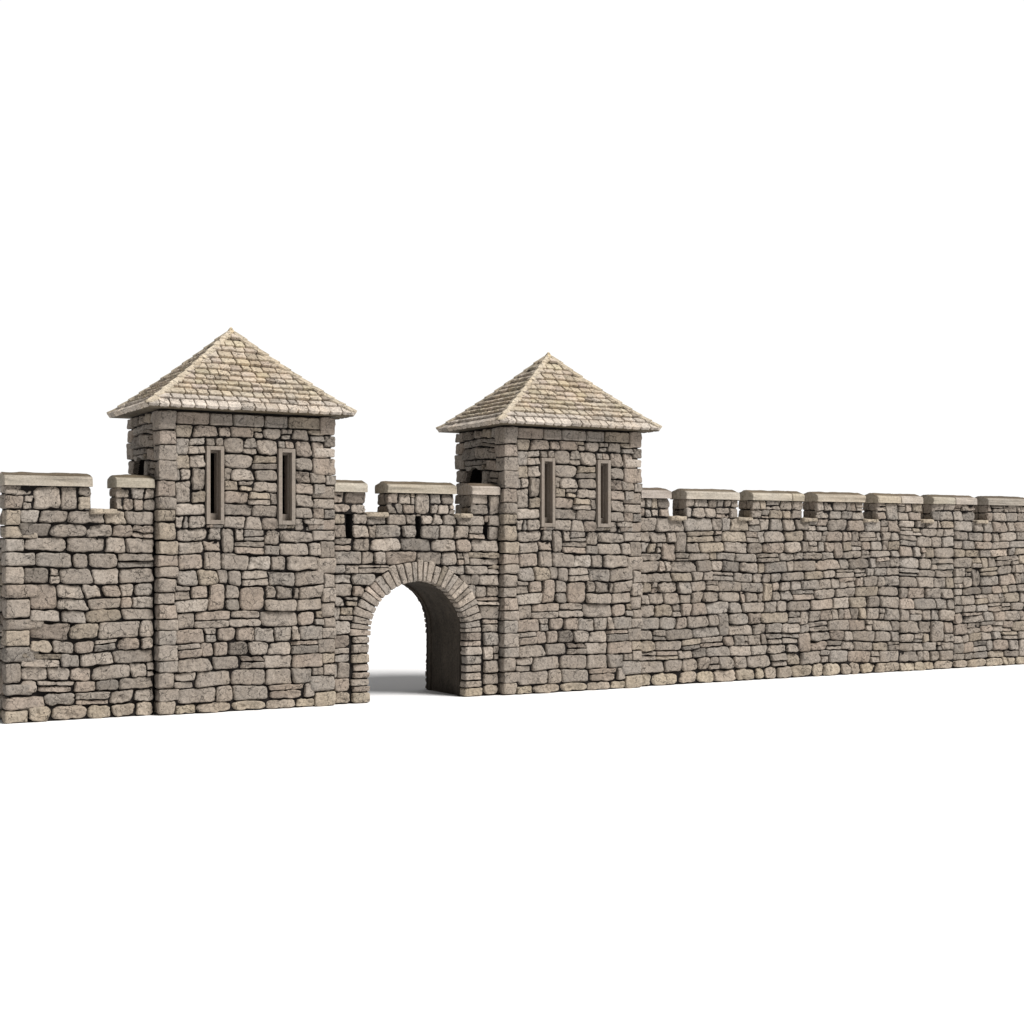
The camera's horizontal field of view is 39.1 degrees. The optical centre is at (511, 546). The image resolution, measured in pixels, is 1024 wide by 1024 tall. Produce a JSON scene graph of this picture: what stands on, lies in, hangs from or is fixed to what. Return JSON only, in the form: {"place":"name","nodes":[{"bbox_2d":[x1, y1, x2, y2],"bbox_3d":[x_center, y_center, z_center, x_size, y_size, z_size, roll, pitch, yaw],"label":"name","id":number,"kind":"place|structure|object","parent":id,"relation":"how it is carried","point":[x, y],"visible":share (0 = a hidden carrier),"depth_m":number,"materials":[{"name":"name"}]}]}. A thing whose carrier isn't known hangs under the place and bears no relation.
{"place":"outdoors","nodes":[
{"label":"outdoors","id":0,"kind":"place"},
{"bbox_2d":[106,327,356,714],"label":"gate tower","id":1,"kind":"structure","parent":0,"point":[231,442],"depth_m":38.90,"materials":[{"name":"stone"}]},
{"bbox_2d":[205,446,223,523],"bbox_3d":[-8.023,-1.640,38.593,0.480,2.080,0.495,0,0,-30],"label":"window frame","id":2,"kind":"structure","parent":1,"relation":"in","point":[217,517],"depth_m":38.47,"materials":[{"name":"stone"}]},
{"bbox_2d":[277,448,294,524],"bbox_3d":[-6.268,-1.640,39.594,0.480,2.080,0.495,0,0,-30],"label":"window frame","id":3,"kind":"structure","parent":1,"relation":"in","point":[288,518],"depth_m":39.47,"materials":[{"name":"stone"}]},
{"bbox_2d":[0,584,1023,1023],"bbox_3d":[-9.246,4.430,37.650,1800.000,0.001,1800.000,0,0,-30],"label":"ground","id":4,"kind":"structure","parent":0,"point":[402,846],"depth_m":20.59,"materials":[{"name":"white"}]},
{"bbox_2d":[0,472,154,723],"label":"rampart","id":5,"kind":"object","parent":4,"relation":"on","point":[76,605],"visible":1,"depth_m":36.81,"materials":[{"name":"stone"}]},
{"bbox_2d":[331,480,499,703],"bbox_3d":[-3.365,1.262,42.837,5.339,6.336,3.003,0,0,-30],"label":"gateway","id":6,"kind":"object","parent":4,"relation":"on","point":[430,549],"visible":0.87,"depth_m":41.92,"materials":[{"name":"stone"}]},
{"bbox_2d":[638,487,1023,685],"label":"rampart","id":7,"kind":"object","parent":4,"relation":"on","point":[773,584],"visible":1,"depth_m":49.33,"materials":[{"name":"stone"}]},
{"bbox_2d":[0,0,1023,537],"label":"sky","id":8,"kind":"structure","parent":0,"point":[787,236],"materials":[{"name":"white"}]},
{"bbox_2d":[436,352,661,694],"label":"gate tower","id":9,"kind":"structure","parent":0,"point":[549,444],"depth_m":44.05,"materials":[{"name":"stone"}]},
{"bbox_2d":[539,458,554,526],"bbox_3d":[0.983,-1.640,43.734,0.480,2.080,0.495,0,0,-30],"label":"window frame","id":10,"kind":"structure","parent":9,"relation":"in","point":[547,465],"depth_m":43.60,"materials":[{"name":"stone"}]},
{"bbox_2d":[595,460,610,526],"bbox_3d":[2.737,-1.640,44.736,0.480,2.080,0.495,0,0,-30],"label":"window frame","id":11,"kind":"structure","parent":9,"relation":"in","point":[602,467],"depth_m":44.61,"materials":[{"name":"stone"}]}
]}

